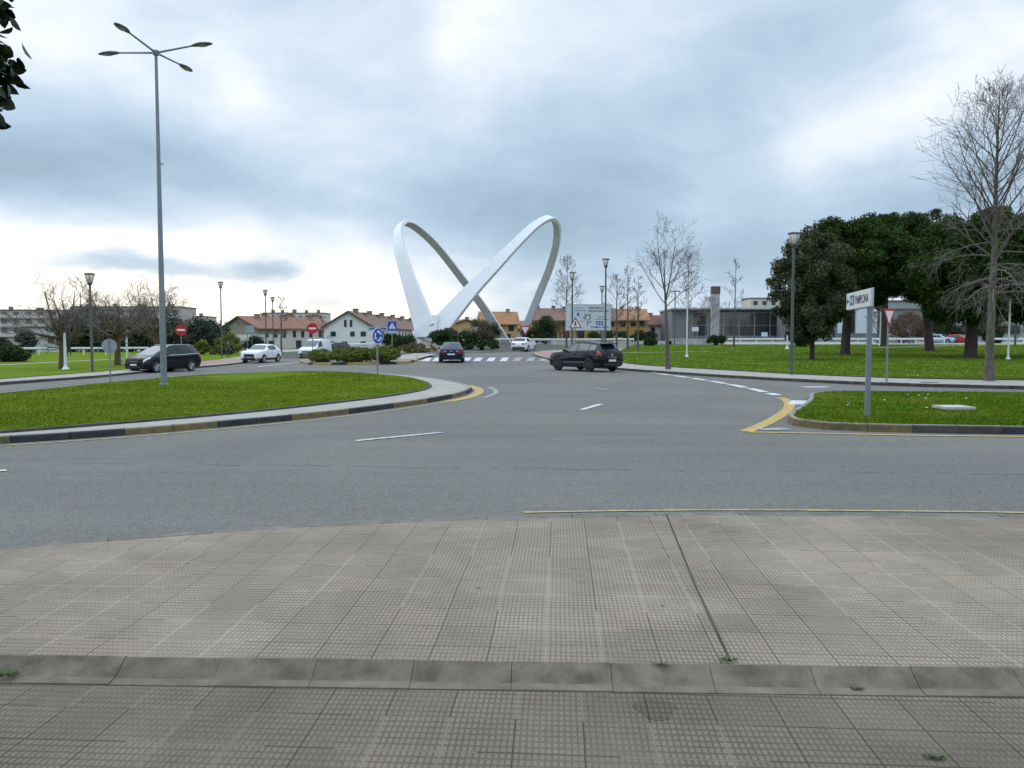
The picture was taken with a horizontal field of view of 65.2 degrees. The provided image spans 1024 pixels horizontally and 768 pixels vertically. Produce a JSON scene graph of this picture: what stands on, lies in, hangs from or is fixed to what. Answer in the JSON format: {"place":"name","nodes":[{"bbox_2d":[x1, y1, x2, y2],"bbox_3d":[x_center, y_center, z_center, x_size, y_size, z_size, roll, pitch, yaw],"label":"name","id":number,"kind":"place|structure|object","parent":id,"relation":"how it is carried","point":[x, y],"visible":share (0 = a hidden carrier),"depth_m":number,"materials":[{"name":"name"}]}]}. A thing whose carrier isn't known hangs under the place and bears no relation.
{"place":"outdoors","nodes":[
{"label":"outdoors","id":0,"kind":"place"},
{"bbox_2d":[0,352,240,378],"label":"lawn","id":1,"kind":"structure","parent":0,"point":[38,367],"depth_m":58.27,"materials":[{"name":"green plant"}]},
{"bbox_2d":[0,337,31,361],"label":"bush","id":2,"kind":"object","parent":1,"relation":"on","point":[10,351],"visible":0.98,"depth_m":65.05,"materials":[{"name":"green plant"}]},
{"bbox_2d":[14,328,39,353],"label":"bush","id":3,"kind":"object","parent":1,"relation":"on","point":[33,343],"visible":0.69,"depth_m":97.59,"materials":[{"name":"green plant"}]},
{"bbox_2d":[0,269,108,368],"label":"bare tree","id":4,"kind":"object","parent":1,"relation":"on","point":[67,331],"visible":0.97,"depth_m":49.29,"materials":[{"name":"brown plant"}]},
{"bbox_2d":[45,309,89,351],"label":"conifer","id":5,"kind":"object","parent":1,"relation":"on","point":[82,343],"visible":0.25,"depth_m":117.25,"materials":[{"name":"green plant"}]},
{"bbox_2d":[84,273,94,371],"bbox_3d":[-23.832,-3.479,45.280,0.570,5.604,0.561,0,3,0],"label":"street lamp","id":6,"kind":"object","parent":1,"relation":"on","point":[89,277],"visible":0.98,"depth_m":45.22,"materials":[{"name":"grey metal"}]},
{"bbox_2d":[75,313,131,351],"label":"conifer","id":7,"kind":"object","parent":1,"relation":"on","point":[87,331],"visible":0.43,"depth_m":114.52,"materials":[{"name":"green plant"}]},
{"bbox_2d":[60,271,158,364],"bbox_3d":[-28.113,-4.666,56.245,7.201,6.725,8.198,0,3,0],"label":"bare tree","id":8,"kind":"object","parent":1,"relation":"on","point":[119,335],"visible":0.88,"depth_m":56.02,"materials":[{"name":"brown plant"}]},
{"bbox_2d":[121,315,166,351],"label":"conifer","id":9,"kind":"object","parent":1,"relation":"on","point":[142,341],"visible":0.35,"depth_m":116.76,"materials":[{"name":"green plant"}]},
{"bbox_2d":[110,274,196,345],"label":"bare tree","id":10,"kind":"object","parent":1,"relation":"on","point":[156,338],"visible":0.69,"depth_m":65.36,"materials":[{"name":"brown plant"}]},
{"bbox_2d":[190,338,242,354],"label":"hedge","id":11,"kind":"object","parent":1,"relation":"on","point":[203,346],"visible":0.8,"depth_m":93.50,"materials":[{"name":"green plant"}]},
{"bbox_2d":[281,343,568,356],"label":"flower bed","id":12,"kind":"object","parent":1,"relation":"on","point":[505,347],"visible":0.21,"depth_m":91.53,"materials":[{"name":"green plant"}]},
{"bbox_2d":[381,333,416,348],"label":"juniper","id":13,"kind":"object","parent":12,"relation":"on","point":[399,340],"visible":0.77,"depth_m":87.28,"materials":[{"name":"green plant"}]},
{"bbox_2d":[427,326,455,344],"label":"juniper","id":14,"kind":"object","parent":12,"relation":"on","point":[439,337],"visible":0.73,"depth_m":88.64,"materials":[{"name":"green plant"}]},
{"bbox_2d":[449,331,482,349],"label":"juniper","id":15,"kind":"object","parent":12,"relation":"on","point":[469,338],"visible":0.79,"depth_m":85.34,"materials":[{"name":"green plant"}]},
{"bbox_2d":[393,215,560,342],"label":"sculpture","id":16,"kind":"object","parent":12,"relation":"on","point":[425,322],"visible":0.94,"depth_m":96.95,"materials":[{"name":"white paint"}]},
{"bbox_2d":[463,315,497,340],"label":"bush","id":17,"kind":"object","parent":12,"relation":"on","point":[482,329],"visible":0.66,"depth_m":111.21,"materials":[{"name":"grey plant"}]},
{"bbox_2d":[471,339,499,349],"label":"juniper","id":18,"kind":"object","parent":12,"relation":"on","point":[481,344],"visible":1,"depth_m":83.36,"materials":[{"name":"green plant"}]},
{"bbox_2d":[494,338,633,344],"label":"guardrail","id":19,"kind":"object","parent":12,"relation":"on","point":[593,339],"visible":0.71,"depth_m":109.57,"materials":[{"name":"white metal"}]},
{"bbox_2d":[551,254,586,347],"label":"bare tree","id":20,"kind":"object","parent":12,"relation":"on","point":[566,291],"visible":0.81,"depth_m":91.51,"materials":[{"name":"grey plant"}]},
{"bbox_2d":[0,349,298,381],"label":"pavement","id":21,"kind":"structure","parent":0,"point":[78,374],"depth_m":43.52,"materials":[{"name":"grey concrete"}]},
{"bbox_2d":[139,312,198,344],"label":"conifer","id":22,"kind":"object","parent":21,"relation":"on","point":[175,339],"visible":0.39,"depth_m":121.33,"materials":[{"name":"green plant"}]},
{"bbox_2d":[181,316,220,349],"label":"conifer","id":23,"kind":"object","parent":21,"relation":"on","point":[197,327],"visible":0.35,"depth_m":125.16,"materials":[{"name":"green plant"}]},
{"bbox_2d":[196,317,230,347],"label":"conifer","id":24,"kind":"object","parent":21,"relation":"on","point":[214,336],"visible":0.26,"depth_m":126.46,"materials":[{"name":"green plant"}]},
{"bbox_2d":[0,371,430,429],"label":"lawn","id":25,"kind":"structure","parent":0,"point":[244,376],"depth_m":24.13,"materials":[{"name":"green plant"}]},
{"bbox_2d":[102,339,116,381],"bbox_3d":[-16.548,-0.941,32.919,0.580,1.824,0.070,-2,4,-27],"label":"round sign","id":26,"kind":"object","parent":25,"relation":"on","point":[109,346],"visible":0.92,"depth_m":32.91,"materials":[{"name":"metal"}]},
{"bbox_2d":[98,22,212,384],"bbox_3d":[-12.335,-5.831,28.079,3.190,11.746,3.483,-2,4,-35],"label":"tall lamp","id":27,"kind":"object","parent":25,"relation":"on","point":[162,317],"visible":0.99,"depth_m":28.11,"materials":[{"name":"metal"}]},
{"bbox_2d":[0,371,466,434],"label":"pavement","id":28,"kind":"structure","parent":0,"point":[439,387],"depth_m":19.02,"materials":[{"name":"grey concrete"}]},
{"bbox_2d":[0,371,431,432],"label":"kerb","id":29,"kind":"structure","parent":28,"relation":"on","point":[145,420],"depth_m":16.91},
{"bbox_2d":[0,515,1023,667],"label":"pavement","id":30,"kind":"structure","parent":0,"point":[862,590],"depth_m":5.23,"materials":[{"name":"tile"}]},
{"bbox_2d":[666,514,730,658],"bbox_3d":[1.282,1.324,5.829,0.028,0.001,3.457,0,3,6],"label":"dirt joint","id":31,"kind":"object","parent":30,"relation":"on","point":[714,626],"visible":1,"depth_m":5.16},
{"bbox_2d":[0,341,1023,546],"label":"road","id":32,"kind":"structure","parent":0,"point":[520,442],"depth_m":11.50,"materials":[{"name":"grey asphalt"}]},
{"bbox_2d":[0,360,257,384],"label":"kerb","id":33,"kind":"structure","parent":32,"relation":"on","point":[60,379],"depth_m":39.84,"materials":[{"name":"concrete"}]},
{"bbox_2d":[124,344,200,372],"bbox_3d":[-21.355,-1.596,49.043,2.212,1.675,4.597,1,3,22],"label":"minivan car","id":34,"kind":"object","parent":32,"relation":"on","point":[187,357],"visible":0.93,"depth_m":48.45,"materials":[{"name":"black paint"}]},
{"bbox_2d":[0,401,447,445],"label":"road marking","id":35,"kind":"object","parent":32,"relation":"on","point":[222,428],"visible":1,"depth_m":15.63,"materials":[{"name":"yellow paint"}]},
{"bbox_2d":[0,371,471,443],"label":"kerb","id":36,"kind":"structure","parent":32,"relation":"on","point":[34,437],"depth_m":16.11,"materials":[{"name":"concrete"}]},
{"bbox_2d":[240,344,281,362],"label":"crossover car","id":37,"kind":"object","parent":32,"relation":"on","point":[262,353],"visible":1,"depth_m":66.07,"materials":[{"name":"white paint"}]},
{"bbox_2d":[298,339,331,357],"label":"delivery van","id":38,"kind":"object","parent":32,"relation":"on","point":[305,348],"visible":0.56,"depth_m":78.00,"materials":[{"name":"white paint"}]},
{"bbox_2d":[299,355,419,364],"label":"kerb","id":39,"kind":"structure","parent":32,"relation":"on","point":[368,363],"depth_m":55.99,"materials":[{"name":"grey concrete"}]},
{"bbox_2d":[302,358,413,362],"bbox_3d":[-12.713,-2.128,66.114,10.660,0.298,21.103,0,3,0],"label":"flower bed","id":40,"kind":"object","parent":39,"relation":"on","point":[332,361],"visible":0.23,"depth_m":58.60,"materials":[{"name":"green plant"}]},
{"bbox_2d":[306,348,334,361],"bbox_3d":[-14.005,-2.054,58.759,2.233,1.190,2.532,0,3,0],"label":"hedge","id":41,"kind":"object","parent":40,"relation":"on","point":[316,355],"visible":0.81,"depth_m":57.99,"materials":[{"name":"green plant"}]},
{"bbox_2d":[325,346,372,362],"bbox_3d":[-11.303,-2.033,56.851,3.839,1.351,2.564,0,3,0],"label":"hedge","id":42,"kind":"object","parent":40,"relation":"on","point":[353,354],"visible":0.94,"depth_m":56.25,"materials":[{"name":"green plant"}]},
{"bbox_2d":[368,344,401,361],"bbox_3d":[-8.811,-2.129,55.899,2.236,1.380,2.408,-3,4,-42],"label":"hedge","id":43,"kind":"object","parent":40,"relation":"on","point":[388,353],"visible":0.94,"depth_m":55.42,"materials":[{"name":"green plant"}]},
{"bbox_2d":[230,344,562,357],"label":"kerb","id":44,"kind":"structure","parent":32,"relation":"on","point":[467,352],"depth_m":79.69,"materials":[{"name":"concrete"}]},
{"bbox_2d":[438,342,466,361],"bbox_3d":[-4.392,-2.353,58.522,2.144,1.445,4.561,0,3,-3],"label":"sedan car","id":45,"kind":"object","parent":32,"relation":"on","point":[451,350],"visible":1,"depth_m":56.36,"materials":[{"name":"blue paint"}]},
{"bbox_2d":[0,655,1023,697],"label":"kerb","id":46,"kind":"structure","parent":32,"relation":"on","point":[815,680],"depth_m":4.00,"materials":[{"name":"grey concrete"}]},
{"bbox_2d":[0,513,1023,549],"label":"kerb","id":47,"kind":"structure","parent":32,"relation":"on","point":[443,519],"depth_m":7.38,"materials":[{"name":"concrete"}]},
{"bbox_2d":[511,337,535,351],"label":"hatchback car","id":48,"kind":"object","parent":32,"relation":"on","point":[524,343],"visible":0.98,"depth_m":82.23,"materials":[{"name":"white paint"}]},
{"bbox_2d":[549,341,622,371],"bbox_3d":[4.083,-1.581,44.834,2.224,1.676,4.557,-2,4,-36],"label":"suv car","id":49,"kind":"object","parent":32,"relation":"on","point":[589,356],"visible":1,"depth_m":43.44,"materials":[{"name":"black paint"}]},
{"bbox_2d":[696,295,725,336],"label":"bare tree","id":50,"kind":"object","parent":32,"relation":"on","point":[715,300],"visible":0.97,"depth_m":129.47,"materials":[{"name":"grey plant"}]},
{"bbox_2d":[740,398,794,431],"bbox_3d":[6.490,0.664,19.622,0.717,0.001,9.623,1,3,22],"label":"road marking","id":51,"kind":"object","parent":32,"relation":"on","point":[785,410],"visible":1,"depth_m":18.02,"materials":[{"name":"yellow paint"}]},
{"bbox_2d":[524,509,1023,512],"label":"road marking","id":52,"kind":"object","parent":32,"relation":"on","point":[769,509],"visible":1,"depth_m":8.24,"materials":[{"name":"yellow paint"}]},
{"bbox_2d":[533,350,1023,388],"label":"kerb","id":53,"kind":"structure","parent":32,"relation":"on","point":[854,382],"depth_m":32.00,"materials":[{"name":"concrete"}]},
{"bbox_2d":[623,362,1023,380],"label":"kerb","id":54,"kind":"structure","parent":32,"relation":"on","point":[832,375],"depth_m":35.56,"materials":[{"name":"grey concrete"}]},
{"bbox_2d":[755,432,1023,436],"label":"road marking","id":55,"kind":"object","parent":32,"relation":"on","point":[889,434],"visible":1,"depth_m":14.80,"materials":[{"name":"yellow paint"}]},
{"bbox_2d":[788,391,1023,433],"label":"kerb","id":56,"kind":"structure","parent":32,"relation":"on","point":[923,428],"depth_m":15.20,"materials":[{"name":"concrete"}]},
{"bbox_2d":[0,684,1023,767],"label":"pavement","id":57,"kind":"structure","parent":0,"point":[65,726],"depth_m":3.52,"materials":[{"name":"tile"}]},
{"bbox_2d":[0,0,31,129],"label":"broadleaf tree","id":58,"kind":"object","parent":57,"relation":"on","point":[11,71],"visible":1,"depth_m":3.82,"materials":[{"name":"green plant"}]},
{"bbox_2d":[632,699,675,719],"bbox_3d":[0.677,1.508,3.715,0.190,0.001,0.211,-2,4,-25],"label":"tile stain","id":59,"kind":"object","parent":57,"relation":"on","point":[655,709],"visible":1,"depth_m":3.72,"materials":[{"name":"grey tile"}]},
{"bbox_2d":[0,0,1023,326],"label":"sky","id":60,"kind":"structure","parent":0,"point":[296,143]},
{"bbox_2d":[535,342,1023,385],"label":"pavement","id":61,"kind":"structure","parent":0,"point":[897,380],"depth_m":36.31,"materials":[{"name":"grey concrete"}]},
{"bbox_2d":[565,304,610,340],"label":"direction sign","id":62,"kind":"object","parent":61,"relation":"on","point":[590,317],"visible":0.94,"depth_m":67.76,"materials":[{"name":"metal"}]},
{"bbox_2d":[603,274,634,347],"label":"bare tree","id":63,"kind":"object","parent":61,"relation":"on","point":[628,302],"visible":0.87,"depth_m":83.61,"materials":[{"name":"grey plant"}]},
{"bbox_2d":[621,209,714,368],"bbox_3d":[8.504,-5.122,43.519,4.201,8.621,4.644,-1,3,-13],"label":"bare tree","id":64,"kind":"object","parent":61,"relation":"on","point":[668,365],"visible":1,"depth_m":43.62,"materials":[{"name":"grey plant"}]},
{"bbox_2d":[788,232,799,373],"bbox_3d":[13.029,-3.738,37.147,0.570,6.590,0.561,0,3,0],"label":"street lamp","id":65,"kind":"object","parent":61,"relation":"on","point":[793,237],"visible":1,"depth_m":37.07,"materials":[{"name":"grey metal"}]},
{"bbox_2d":[883,309,894,381],"bbox_3d":[14.395,-1.427,30.655,0.816,2.901,0.081,-2,4,-35],"label":"yield sign","id":66,"kind":"object","parent":61,"relation":"on","point":[889,313],"visible":0.89,"depth_m":30.62,"materials":[{"name":"metal"}]},
{"bbox_2d":[889,312,923,342],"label":"shrub","id":67,"kind":"object","parent":61,"relation":"on","point":[895,328],"visible":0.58,"depth_m":123.42,"materials":[{"name":"brown plant"}]},
{"bbox_2d":[895,311,922,343],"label":"bare tree","id":68,"kind":"object","parent":61,"relation":"on","point":[909,324],"visible":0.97,"depth_m":118.53,"materials":[{"name":"grey plant"}]},
{"bbox_2d":[932,319,964,335],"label":"bush","id":69,"kind":"object","parent":61,"relation":"on","point":[946,327],"visible":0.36,"depth_m":126.69,"materials":[{"name":"green plant"}]},
{"bbox_2d":[908,63,1023,380],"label":"bare tree","id":70,"kind":"object","parent":61,"relation":"on","point":[989,373],"visible":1,"depth_m":31.14,"materials":[{"name":"grey plant"}]},
{"bbox_2d":[978,315,1010,342],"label":"conifer","id":71,"kind":"object","parent":61,"relation":"on","point":[998,333],"visible":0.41,"depth_m":121.14,"materials":[{"name":"green plant"}]},
{"bbox_2d":[620,344,1023,378],"bbox_3d":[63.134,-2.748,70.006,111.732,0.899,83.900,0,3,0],"label":"lawn","id":72,"kind":"structure","parent":0,"point":[678,347],"depth_m":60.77,"materials":[{"name":"green plant"}]},
{"bbox_2d":[626,276,649,350],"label":"bare tree","id":73,"kind":"object","parent":72,"relation":"on","point":[638,314],"visible":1,"depth_m":79.77,"materials":[{"name":"grey plant"}]},
{"bbox_2d":[668,249,713,351],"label":"bare tree","id":74,"kind":"object","parent":72,"relation":"on","point":[688,261],"visible":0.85,"depth_m":77.58,"materials":[{"name":"grey plant"}]},
{"bbox_2d":[724,258,753,346],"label":"bare tree","id":75,"kind":"object","parent":72,"relation":"on","point":[742,291],"visible":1,"depth_m":95.55,"materials":[{"name":"grey plant"}]},
{"bbox_2d":[765,225,861,359],"bbox_3d":[22.020,-6.675,58.547,6.932,9.870,6.206,-2,4,-27],"label":"holm oak","id":76,"kind":"object","parent":72,"relation":"on","point":[821,267],"visible":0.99,"depth_m":57.30,"materials":[{"name":"green plant"}]},
{"bbox_2d":[799,211,919,354],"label":"stone pine","id":77,"kind":"object","parent":72,"relation":"on","point":[872,241],"visible":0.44,"depth_m":67.11,"materials":[{"name":"green plant"}]},
{"bbox_2d":[878,212,920,346],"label":"stone pine","id":78,"kind":"object","parent":72,"relation":"on","point":[891,218],"visible":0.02,"depth_m":99.17,"materials":[{"name":"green plant"}]},
{"bbox_2d":[881,207,966,350],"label":"stone pine","id":79,"kind":"object","parent":72,"relation":"on","point":[910,221],"visible":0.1,"depth_m":80.40,"materials":[{"name":"green plant"}]},
{"bbox_2d":[896,204,1023,357],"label":"stone pine","id":80,"kind":"object","parent":72,"relation":"on","point":[932,290],"visible":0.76,"depth_m":60.23,"materials":[{"name":"green plant"}]},
{"bbox_2d":[793,390,1023,425],"bbox_3d":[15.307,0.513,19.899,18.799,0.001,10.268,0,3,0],"label":"lawn","id":81,"kind":"structure","parent":0,"point":[912,406],"depth_m":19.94,"materials":[{"name":"green plant"}]},
{"bbox_2d":[846,287,873,416],"bbox_3d":[7.531,-0.673,17.295,0.177,2.680,2.198,1,3,11],"label":"place name sign","id":82,"kind":"object","parent":81,"relation":"on","point":[861,299],"visible":1,"depth_m":16.73,"materials":[{"name":"metal"}]},
{"bbox_3d":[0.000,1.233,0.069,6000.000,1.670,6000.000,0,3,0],"label":"ground","id":83,"kind":"structure","parent":0,"visible":0},
{"bbox_2d":[20,326,58,350],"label":"shed","id":84,"kind":"structure","parent":83,"relation":"on","point":[35,329],"depth_m":127.82,"materials":[{"name":"white"}]},
{"bbox_2d":[0,307,116,345],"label":"apartment block","id":85,"kind":"structure","parent":83,"relation":"on","point":[3,335],"depth_m":244.08,"materials":[{"name":"grey"}]},
{"bbox_2d":[74,303,196,340],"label":"apartment block","id":86,"kind":"structure","parent":83,"relation":"on","point":[185,311],"depth_m":254.91,"materials":[{"name":"grey"}]},
{"bbox_2d":[222,313,286,348],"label":"row house","id":87,"kind":"structure","parent":83,"relation":"on","point":[237,324],"depth_m":164.56,"materials":[{"name":"white paint"}]},
{"bbox_2d":[266,314,311,348],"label":"row house","id":88,"kind":"structure","parent":83,"relation":"on","point":[299,335],"depth_m":169.61,"materials":[{"name":"white paint"}]},
{"bbox_2d":[262,309,330,321],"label":"apartment block","id":89,"kind":"structure","parent":83,"relation":"on","point":[327,316],"depth_m":328.92,"materials":[{"name":"grey"}]},
{"bbox_2d":[293,314,327,338],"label":"row house","id":90,"kind":"structure","parent":83,"relation":"on","point":[312,318],"depth_m":176.11,"materials":[{"name":"red ceramic"}]},
{"bbox_2d":[321,309,386,347],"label":"row house","id":91,"kind":"structure","parent":83,"relation":"on","point":[349,327],"depth_m":159.66,"materials":[{"name":"white paint"}]},
{"bbox_2d":[452,317,473,340],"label":"detached house","id":92,"kind":"structure","parent":83,"relation":"on","point":[460,325],"depth_m":214.20,"materials":[{"name":"yellow paint"}]},
{"bbox_2d":[477,309,519,340],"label":"detached house","id":93,"kind":"structure","parent":83,"relation":"on","point":[508,321],"depth_m":185.40,"materials":[{"name":"paint"}]},
{"bbox_2d":[532,315,556,343],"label":"bush","id":94,"kind":"object","parent":83,"relation":"on","point":[545,326],"visible":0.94,"depth_m":117.15,"materials":[{"name":"green plant"}]},
{"bbox_2d":[532,306,563,338],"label":"yellow house","id":95,"kind":"structure","parent":83,"relation":"on","point":[554,312],"depth_m":173.27,"materials":[{"name":"brown ceramic"}]},
{"bbox_2d":[617,306,649,340],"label":"yellow house","id":96,"kind":"structure","parent":83,"relation":"on","point":[632,327],"depth_m":171.63,"materials":[{"name":"yellow paint"}]},
{"bbox_2d":[647,313,660,340],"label":"white house","id":97,"kind":"structure","parent":83,"relation":"on","point":[654,326],"depth_m":179.63,"materials":[{"name":"white paint"}]},
{"bbox_2d":[710,286,719,335],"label":"chimney stack","id":98,"kind":"object","parent":83,"relation":"on","point":[715,290],"visible":0.77,"depth_m":158.77,"materials":[{"name":"grey concrete"}]},
{"bbox_2d":[658,308,776,340],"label":"office building","id":99,"kind":"structure","parent":83,"relation":"on","point":[760,321],"depth_m":165.76,"materials":[{"name":"grey concrete"}]},
{"bbox_2d":[693,312,707,335],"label":"window","id":100,"kind":"structure","parent":99,"relation":"in","point":[703,330],"depth_m":166.09,"materials":[{"name":"grey glass"}]},
{"bbox_2d":[723,312,738,335],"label":"window","id":101,"kind":"structure","parent":99,"relation":"in","point":[729,316],"depth_m":165.88,"materials":[{"name":"grey glass"}]},
{"bbox_2d":[739,312,754,335],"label":"window","id":102,"kind":"structure","parent":99,"relation":"in","point":[746,324],"depth_m":165.80,"materials":[{"name":"grey glass"}]},
{"bbox_2d":[754,312,769,335],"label":"window","id":103,"kind":"structure","parent":99,"relation":"in","point":[762,319],"depth_m":165.72,"materials":[{"name":"grey glass"}]},
{"bbox_2d":[741,298,781,307],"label":"flats","id":104,"kind":"structure","parent":83,"relation":"on","point":[756,302],"depth_m":258.97,"materials":[{"name":"white paint"}]},
{"bbox_2d":[777,306,879,340],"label":"white building","id":105,"kind":"structure","parent":83,"relation":"on","point":[858,324],"depth_m":149.41,"materials":[{"name":"white paint"}]},
{"bbox_2d":[879,308,922,340],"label":"factory","id":106,"kind":"structure","parent":83,"relation":"on","point":[897,312],"depth_m":159.45,"materials":[{"name":"red"}]},
{"bbox_2d":[880,300,1023,340],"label":"factory","id":107,"kind":"structure","parent":83,"relation":"on","point":[897,304],"depth_m":174.54,"materials":[{"name":"grey"}]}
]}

